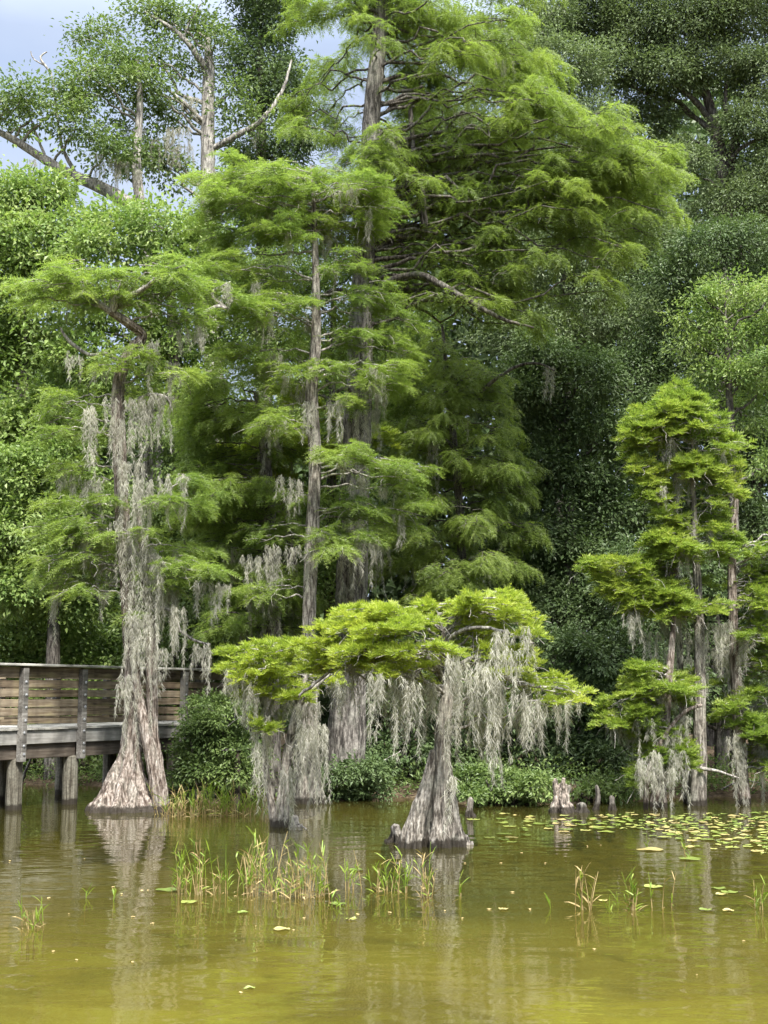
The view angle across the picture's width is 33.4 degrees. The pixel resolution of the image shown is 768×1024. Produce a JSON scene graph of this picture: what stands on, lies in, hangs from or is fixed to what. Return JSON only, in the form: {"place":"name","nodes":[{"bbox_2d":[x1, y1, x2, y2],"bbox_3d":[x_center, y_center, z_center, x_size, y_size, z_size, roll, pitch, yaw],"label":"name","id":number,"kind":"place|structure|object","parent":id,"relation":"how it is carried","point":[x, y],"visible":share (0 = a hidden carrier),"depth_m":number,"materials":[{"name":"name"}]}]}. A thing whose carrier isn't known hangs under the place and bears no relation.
{"place":"outdoors","nodes":[
{"label":"outdoors","id":0,"kind":"place"},
{"bbox_2d":[0,726,767,1023],"bbox_3d":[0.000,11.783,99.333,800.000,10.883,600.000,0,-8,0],"label":"ground","id":1,"kind":"structure","parent":0,"point":[515,962],"depth_m":12.45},
{"bbox_2d":[0,133,131,767],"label":"shade tree","id":2,"kind":"object","parent":1,"relation":"on","point":[27,216],"visible":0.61,"depth_m":30.51,"materials":[{"name":"green plant"}]},
{"bbox_2d":[0,608,140,774],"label":"shrub","id":3,"kind":"object","parent":1,"relation":"on","point":[87,648],"visible":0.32,"depth_m":29.17,"materials":[{"name":"green plant"}]},
{"bbox_2d":[0,383,160,779],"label":"shade tree","id":4,"kind":"object","parent":1,"relation":"on","point":[24,460],"visible":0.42,"depth_m":28.35,"materials":[{"name":"green plant"}]},
{"bbox_2d":[0,39,178,755],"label":"old hardwood","id":5,"kind":"object","parent":1,"relation":"on","point":[19,104],"visible":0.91,"depth_m":33.41,"materials":[{"name":"green plant"}]},
{"bbox_2d":[0,663,263,863],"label":"boardwalk","id":6,"kind":"structure","parent":1,"relation":"on","point":[64,738],"depth_m":22.70,"materials":[{"name":"grey wood"}]},
{"bbox_2d":[23,759,31,781],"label":"fallen branch","id":7,"kind":"object","parent":6,"relation":"hanging from","point":[26,769],"visible":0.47,"depth_m":24.21,"materials":[{"name":"wood"}]},
{"bbox_2d":[9,184,269,759],"bbox_3d":[-5.441,-0.416,29.386,6.283,14.760,4.299,0,-8,0],"label":"shade tree","id":8,"kind":"object","parent":1,"relation":"on","point":[132,225],"visible":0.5,"depth_m":29.44,"materials":[{"name":"green plant"}]},
{"bbox_2d":[51,0,292,690],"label":"old hardwood","id":9,"kind":"object","parent":1,"relation":"on","point":[209,106],"visible":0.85,"depth_m":34.79,"materials":[{"name":"green plant"}]},
{"bbox_2d":[86,648,292,781],"bbox_3d":[-4.297,4.635,28.425,5.261,3.744,2.853,0,-8,0],"label":"shrub","id":10,"kind":"object","parent":1,"relation":"on","point":[168,665],"visible":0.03,"depth_m":28.26,"materials":[{"name":"green plant"}]},
{"bbox_2d":[95,404,331,713],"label":"shade tree","id":11,"kind":"object","parent":1,"relation":"on","point":[165,641],"visible":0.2,"depth_m":28.19,"materials":[{"name":"green plant"}]},
{"bbox_2d":[162,686,282,801],"bbox_3d":[-3.045,4.373,23.389,2.444,2.389,1.817,-6,-10,36],"label":"shrub","id":12,"kind":"object","parent":1,"relation":"on","point":[215,738],"visible":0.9,"depth_m":23.09,"materials":[{"name":"green plant"}]},
{"bbox_2d":[222,749,241,802],"bbox_3d":[-2.726,4.918,22.818,0.340,1.370,0.130,0,-8,0],"label":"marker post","id":13,"kind":"object","parent":1,"relation":"on","point":[237,790],"visible":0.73,"depth_m":22.82,"materials":[{"name":"brown wood"}]},
{"bbox_2d":[151,367,326,796],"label":"bald cypress","id":14,"kind":"object","parent":1,"relation":"on","point":[216,422],"visible":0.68,"depth_m":24.64,"materials":[{"name":"green plant"}]},
{"bbox_2d":[179,0,344,698],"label":"shade tree","id":15,"kind":"object","parent":1,"relation":"on","point":[267,11],"visible":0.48,"depth_m":35.72,"materials":[{"name":"green plant"}]},
{"bbox_2d":[170,383,405,778],"bbox_3d":[-2.105,1.789,26.003,5.277,8.772,3.214,0,-8,0],"label":"bald cypress","id":16,"kind":"object","parent":1,"relation":"on","point":[386,434],"visible":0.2,"depth_m":26.09,"materials":[{"name":"green plant"}]},
{"bbox_2d":[171,146,449,819],"bbox_3d":[-1.463,-0.635,23.608,5.445,12.694,3.507,0,-8,0],"label":"bald cypress","id":17,"kind":"object","parent":1,"relation":"on","point":[356,204],"visible":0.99,"depth_m":23.86,"materials":[{"name":"green plant"}]},
{"bbox_2d":[175,218,457,766],"bbox_3d":[-1.573,-0.208,28.978,6.670,14.001,4.056,0,-8,0],"label":"cypress","id":18,"kind":"object","parent":1,"relation":"on","point":[326,586],"visible":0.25,"depth_m":29.26,"materials":[{"name":"green plant"}]},
{"bbox_2d":[292,749,409,801],"bbox_3d":[-0.584,5.066,23.432,2.156,1.446,1.452,0,-8,0],"label":"shrub","id":19,"kind":"object","parent":1,"relation":"on","point":[353,774],"visible":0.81,"depth_m":23.28,"materials":[{"name":"green plant"}]},
{"bbox_2d":[0,67,767,733],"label":"woods","id":20,"kind":"object","parent":1,"relation":"on","point":[394,591],"visible":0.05,"depth_m":41.94,"materials":[{"name":"green plant"}]},
{"bbox_2d":[23,736,767,800],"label":"undergrowth","id":21,"kind":"object","parent":1,"relation":"on","point":[557,773],"visible":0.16,"depth_m":24.64,"materials":[{"name":"green plant"}]},
{"bbox_2d":[721,780,759,789],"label":"fallen branch","id":22,"kind":"object","parent":21,"relation":"on","point":[725,787],"visible":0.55,"depth_m":24.01,"materials":[{"name":"grey wood"}]},
{"bbox_2d":[280,595,560,779],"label":"understory tree","id":23,"kind":"object","parent":1,"relation":"on","point":[384,743],"visible":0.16,"depth_m":25.43,"materials":[{"name":"green plant"}]},
{"bbox_2d":[368,324,556,762],"bbox_3d":[1.542,1.152,27.298,4.464,10.553,4.385,0,-8,0],"label":"bald cypress","id":24,"kind":"object","parent":1,"relation":"on","point":[462,395],"visible":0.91,"depth_m":26.99,"materials":[{"name":"green plant"}]},
{"bbox_2d":[264,0,700,787],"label":"bald cypress","id":25,"kind":"object","parent":1,"relation":"on","point":[416,166],"visible":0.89,"depth_m":25.57,"materials":[{"name":"green plant"}]},
{"bbox_2d":[452,756,574,811],"bbox_3d":[2.117,4.953,22.568,2.468,1.255,2.033,0,-8,0],"label":"shrub","id":26,"kind":"object","parent":1,"relation":"on","point":[526,787],"visible":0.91,"depth_m":22.24,"materials":[{"name":"green plant"}]},
{"bbox_2d":[392,0,703,751],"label":"laurel oak","id":27,"kind":"object","parent":1,"relation":"on","point":[549,31],"visible":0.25,"depth_m":33.52,"materials":[{"name":"green plant"}]},
{"bbox_2d":[442,321,683,760],"bbox_3d":[4.046,1.274,29.546,5.798,11.441,4.104,0,-8,0],"label":"magnolia","id":28,"kind":"object","parent":1,"relation":"on","point":[571,602],"visible":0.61,"depth_m":29.39,"materials":[{"name":"green plant"}]},
{"bbox_2d":[485,614,689,783],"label":"understory tree","id":29,"kind":"object","parent":1,"relation":"on","point":[588,665],"visible":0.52,"depth_m":25.50,"materials":[{"name":"green plant"}]},
{"bbox_2d":[592,785,603,835],"bbox_3d":[3.577,5.020,21.481,0.173,0.867,0.160,-7,-10,38],"label":"cypress knee","id":30,"kind":"object","parent":1,"relation":"on","point":[596,806],"visible":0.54,"depth_m":21.48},
{"bbox_2d":[565,771,650,804],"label":"shrub","id":31,"kind":"object","parent":1,"relation":"on","point":[607,789],"visible":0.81,"depth_m":22.70,"materials":[{"name":"green plant"}]},
{"bbox_2d":[509,0,767,745],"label":"laurel oak","id":32,"kind":"object","parent":1,"relation":"on","point":[663,61],"visible":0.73,"depth_m":35.32,"materials":[{"name":"green plant"}]},
{"bbox_2d":[586,614,710,834],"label":"pond cypress","id":33,"kind":"object","parent":1,"relation":"on","point":[658,731],"visible":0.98,"depth_m":21.87,"materials":[{"name":"green plant"}]},
{"bbox_2d":[568,373,757,821],"bbox_3d":[4.990,1.565,22.837,3.490,8.193,1.932,0,-8,0],"label":"pond cypress","id":34,"kind":"object","parent":1,"relation":"on","point":[656,593],"visible":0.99,"depth_m":22.76,"materials":[{"name":"green plant"}]},
{"bbox_2d":[578,516,767,770],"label":"understory tree","id":35,"kind":"object","parent":1,"relation":"on","point":[624,548],"visible":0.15,"depth_m":26.73,"materials":[{"name":"green plant"}]},
{"bbox_2d":[582,202,767,751],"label":"laurel oak","id":36,"kind":"object","parent":1,"relation":"on","point":[753,511],"visible":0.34,"depth_m":30.96,"materials":[{"name":"green plant"}]},
{"bbox_2d":[653,261,767,768],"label":"young hardwood","id":37,"kind":"object","parent":1,"relation":"on","point":[723,330],"visible":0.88,"depth_m":28.24,"materials":[{"name":"green plant"}]},
{"bbox_2d":[706,469,767,817],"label":"pond cypress","id":38,"kind":"object","parent":1,"relation":"on","point":[746,722],"visible":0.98,"depth_m":22.85,"materials":[{"name":"green plant"}]},
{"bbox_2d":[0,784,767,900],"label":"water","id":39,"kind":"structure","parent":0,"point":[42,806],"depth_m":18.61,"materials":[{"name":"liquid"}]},
{"bbox_2d":[12,884,48,960],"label":"reed tuft","id":40,"kind":"object","parent":39,"relation":"on","point":[31,924],"visible":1,"depth_m":10.56,"materials":[{"name":"plant"}]},
{"bbox_2d":[82,885,94,924],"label":"reed tuft","id":41,"kind":"object","parent":39,"relation":"on","point":[85,903],"visible":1,"depth_m":12.13,"materials":[{"name":"plant"}]},
{"bbox_2d":[111,887,125,928],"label":"reed tuft","id":42,"kind":"object","parent":39,"relation":"on","point":[114,892],"visible":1,"depth_m":11.95,"materials":[{"name":"plant"}]},
{"bbox_2d":[0,249,267,843],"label":"bald cypress","id":43,"kind":"object","parent":39,"relation":"in","point":[125,788],"visible":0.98,"depth_m":21.89,"materials":[{"name":"green plant"}]},
{"bbox_2d":[156,887,175,890],"bbox_3d":[-2.135,3.706,12.571,0.214,0.013,0.192,-4,-8,32],"label":"lily pad","id":44,"kind":"object","parent":39,"relation":"on","point":[167,889],"visible":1,"depth_m":12.60,"materials":[{"name":"green plant"}]},
{"bbox_2d":[147,784,193,832],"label":"grass tuft","id":45,"kind":"object","parent":39,"relation":"on","point":[178,811],"visible":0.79,"depth_m":20.45,"materials":[{"name":"plant"}]},
{"bbox_2d":[170,865,191,916],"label":"reed tuft","id":46,"kind":"object","parent":39,"relation":"on","point":[176,892],"visible":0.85,"depth_m":12.55,"materials":[{"name":"plant"}]},
{"bbox_2d":[181,900,196,902],"bbox_3d":[-1.801,3.604,11.847,0.154,0.013,0.184,-2,-9,15],"label":"lily pad","id":47,"kind":"object","parent":39,"relation":"on","point":[188,901],"visible":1,"depth_m":11.87,"materials":[{"name":"green plant"}]},
{"bbox_2d":[166,784,230,832],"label":"grass tuft","id":48,"kind":"object","parent":39,"relation":"on","point":[184,807],"visible":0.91,"depth_m":20.30,"materials":[{"name":"plant"}]},
{"bbox_2d":[167,839,233,922],"bbox_3d":[-1.770,3.546,12.393,0.687,0.797,0.432,0,-8,0],"label":"reed tuft","id":49,"kind":"object","parent":39,"relation":"on","point":[179,903],"visible":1,"depth_m":12.35,"materials":[{"name":"plant"}]},
{"bbox_2d":[194,776,231,830],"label":"grass tuft","id":50,"kind":"object","parent":39,"relation":"on","point":[210,803],"visible":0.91,"depth_m":20.28,"materials":[{"name":"plant"}]},
{"bbox_2d":[205,781,257,831],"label":"grass tuft","id":51,"kind":"object","parent":39,"relation":"on","point":[243,807],"visible":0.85,"depth_m":20.42,"materials":[{"name":"plant"}]},
{"bbox_2d":[215,842,265,921],"bbox_3d":[-1.400,3.578,12.407,0.499,0.737,0.527,0,-8,0],"label":"reed tuft","id":52,"kind":"object","parent":39,"relation":"on","point":[248,877],"visible":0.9,"depth_m":12.39,"materials":[{"name":"plant"}]},
{"bbox_2d":[226,784,267,823],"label":"grass tuft","id":53,"kind":"object","parent":39,"relation":"on","point":[254,807],"visible":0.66,"depth_m":20.52,"materials":[{"name":"plant"}]},
{"bbox_2d":[253,789,267,834],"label":"grass tuft","id":54,"kind":"object","parent":39,"relation":"on","point":[261,817],"visible":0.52,"depth_m":19.86,"materials":[{"name":"plant"}]},
{"bbox_2d":[237,826,305,924],"bbox_3d":[-1.068,3.485,12.325,0.738,0.898,0.543,-1,-8,6],"label":"reed tuft","id":55,"kind":"object","parent":39,"relation":"on","point":[269,890],"visible":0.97,"depth_m":12.25,"materials":[{"name":"plant"}]},
{"bbox_2d":[209,634,351,858],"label":"dwarf cypress","id":56,"kind":"object","parent":39,"relation":"on","point":[269,672],"visible":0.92,"depth_m":18.72,"materials":[{"name":"green plant"}]},
{"bbox_2d":[274,926,289,929],"bbox_3d":[-0.840,3.407,10.473,0.144,0.013,0.141,-8,-12,40],"label":"lily pad","id":57,"kind":"object","parent":39,"relation":"on","point":[280,928],"visible":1,"depth_m":10.49,"materials":[{"name":"plant"}]},
{"bbox_2d":[288,815,302,859],"bbox_3d":[-1.305,4.740,18.669,0.261,0.632,0.240,0,-8,0],"label":"cypress knee","id":58,"kind":"object","parent":39,"relation":"on","point":[296,821],"visible":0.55,"depth_m":18.61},
{"bbox_2d":[276,841,336,926],"bbox_3d":[-0.730,3.518,12.149,0.630,0.784,0.404,0,-8,0],"label":"reed tuft","id":59,"kind":"object","parent":39,"relation":"on","point":[304,888],"visible":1,"depth_m":12.13,"materials":[{"name":"plant"}]},
{"bbox_2d":[303,839,328,922],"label":"reed tuft","id":60,"kind":"object","parent":39,"relation":"on","point":[321,893],"visible":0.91,"depth_m":12.24,"materials":[{"name":"plant"}]},
{"bbox_2d":[320,883,344,936],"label":"reed tuft","id":61,"kind":"object","parent":39,"relation":"on","point":[340,908],"visible":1,"depth_m":11.60,"materials":[{"name":"plant"}]},
{"bbox_2d":[339,849,371,915],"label":"reed tuft","id":62,"kind":"object","parent":39,"relation":"on","point":[353,873],"visible":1,"depth_m":12.69,"materials":[{"name":"plant"}]},
{"bbox_2d":[369,845,404,918],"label":"reed tuft","id":63,"kind":"object","parent":39,"relation":"on","point":[384,890],"visible":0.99,"depth_m":12.57,"materials":[{"name":"plant"}]},
{"bbox_2d":[379,824,400,878],"bbox_3d":[0.172,4.425,16.723,0.500,0.692,0.432,0,-8,0],"label":"cypress knee","id":64,"kind":"object","parent":39,"relation":"on","point":[394,836],"visible":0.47,"depth_m":16.66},
{"bbox_2d":[392,854,396,880],"bbox_3d":[0.280,4.442,16.434,0.357,0.596,0.325,0,-8,0],"label":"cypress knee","id":65,"kind":"object","parent":39,"relation":"on","point":[393,865],"visible":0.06,"depth_m":16.46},
{"bbox_2d":[393,861,416,919],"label":"reed tuft","id":66,"kind":"object","parent":39,"relation":"on","point":[404,894],"visible":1,"depth_m":12.48,"materials":[{"name":"plant"}]},
{"bbox_2d":[414,843,443,925],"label":"reed tuft","id":67,"kind":"object","parent":39,"relation":"on","point":[425,893],"visible":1,"depth_m":12.14,"materials":[{"name":"plant"}]},
{"bbox_2d":[284,583,599,883],"bbox_3d":[0.745,2.801,16.595,4.178,3.821,3.256,0,-8,0],"label":"dwarf cypress","id":68,"kind":"object","parent":39,"relation":"on","point":[374,628],"visible":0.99,"depth_m":16.20,"materials":[{"name":"green plant"}]},
{"bbox_2d":[453,871,471,923],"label":"reed tuft","id":69,"kind":"object","parent":39,"relation":"on","point":[460,899],"visible":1,"depth_m":12.21,"materials":[{"name":"plant"}]},
{"bbox_2d":[465,835,473,881],"bbox_3d":[1.047,4.430,16.425,0.224,0.594,0.198,-7,-11,39],"label":"cypress knee","id":70,"kind":"object","parent":39,"relation":"on","point":[471,865],"visible":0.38,"depth_m":16.37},
{"bbox_2d":[465,797,477,846],"bbox_3d":[1.357,4.901,20.266,0.204,0.768,0.225,6,-10,-35],"label":"cypress knee","id":71,"kind":"object","parent":39,"relation":"on","point":[469,812],"visible":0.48,"depth_m":20.26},
{"bbox_2d":[544,893,553,936],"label":"reed tuft","id":72,"kind":"object","parent":39,"relation":"on","point":[550,912],"visible":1,"depth_m":11.54,"materials":[{"name":"plant"}]},
{"bbox_2d":[548,778,574,827],"bbox_3d":[2.910,4.801,21.029,0.452,0.873,0.460,5,-9,-30],"label":"stump","id":73,"kind":"object","parent":39,"relation":"on","point":[561,803],"visible":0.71,"depth_m":20.95,"materials":[{"name":"grey wood"}]},
{"bbox_2d":[574,802,591,841],"bbox_3d":[3.229,5.073,21.003,0.299,0.618,0.329,-6,-10,36],"label":"cypress knee","id":74,"kind":"object","parent":39,"relation":"on","point":[581,807],"visible":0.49,"depth_m":20.96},
{"bbox_2d":[569,862,600,938],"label":"reed tuft","id":75,"kind":"object","parent":39,"relation":"on","point":[582,927],"visible":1,"depth_m":11.46,"materials":[{"name":"plant"}]},
{"bbox_2d":[603,896,617,938],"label":"reed tuft","id":76,"kind":"object","parent":39,"relation":"on","point":[609,912],"visible":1,"depth_m":11.46,"materials":[{"name":"plant"}]},
{"bbox_2d":[606,795,616,834],"bbox_3d":[3.826,5.106,21.461,0.192,0.695,0.192,0,-8,0],"label":"cypress knee","id":77,"kind":"object","parent":39,"relation":"on","point":[612,806],"visible":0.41,"depth_m":21.47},
{"bbox_2d":[609,890,623,932],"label":"reed tuft","id":78,"kind":"object","parent":39,"relation":"on","point":[618,910],"visible":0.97,"depth_m":11.73,"materials":[{"name":"plant"}]},
{"bbox_2d":[620,867,651,938],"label":"reed tuft","id":79,"kind":"object","parent":39,"relation":"on","point":[632,906],"visible":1,"depth_m":11.45,"materials":[{"name":"plant"}]},
{"bbox_2d":[637,847,662,850],"bbox_3d":[3.304,4.189,15.912,0.328,0.013,0.295,-3,-8,20],"label":"lily pad","id":80,"kind":"object","parent":39,"relation":"on","point":[653,848],"visible":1,"depth_m":15.98,"materials":[{"name":"plant"}]},
{"bbox_2d":[644,884,662,887],"bbox_3d":[2.692,3.740,12.799,0.193,0.013,0.188,-5,-9,33],"label":"lily pad","id":81,"kind":"object","parent":39,"relation":"on","point":[648,885],"visible":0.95,"depth_m":12.80,"materials":[{"name":"plant"}]},
{"bbox_2d":[648,872,675,937],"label":"reed tuft","id":82,"kind":"object","parent":39,"relation":"on","point":[662,905],"visible":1,"depth_m":11.55,"materials":[{"name":"plant"}]},
{"bbox_2d":[675,826,695,878],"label":"reed tuft","id":83,"kind":"object","parent":39,"relation":"on","point":[683,845],"visible":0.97,"depth_m":15.06,"materials":[{"name":"plant"}]},
{"bbox_2d":[678,857,699,859],"bbox_3d":[3.584,4.057,14.996,0.264,0.012,0.257,-2,-8,16],"label":"lily pad","id":84,"kind":"object","parent":39,"relation":"on","point":[689,858],"visible":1,"depth_m":14.99,"materials":[{"name":"green plant"}]},
{"bbox_2d":[721,890,737,892],"bbox_3d":[3.362,3.694,12.464,0.160,0.013,0.156,1,-8,-5],"label":"lily pad","id":85,"kind":"object","parent":39,"relation":"on","point":[728,891],"visible":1,"depth_m":12.47,"materials":[{"name":"green plant"}]},
{"bbox_2d":[742,876,767,938],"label":"reed tuft","id":86,"kind":"object","parent":39,"relation":"on","point":[755,892],"visible":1,"depth_m":11.48,"materials":[{"name":"plant"}]},
{"bbox_2d":[0,0,767,631],"label":"sky","id":87,"kind":"structure","parent":0,"point":[25,25],"materials":[{"name":"white"}]}
]}

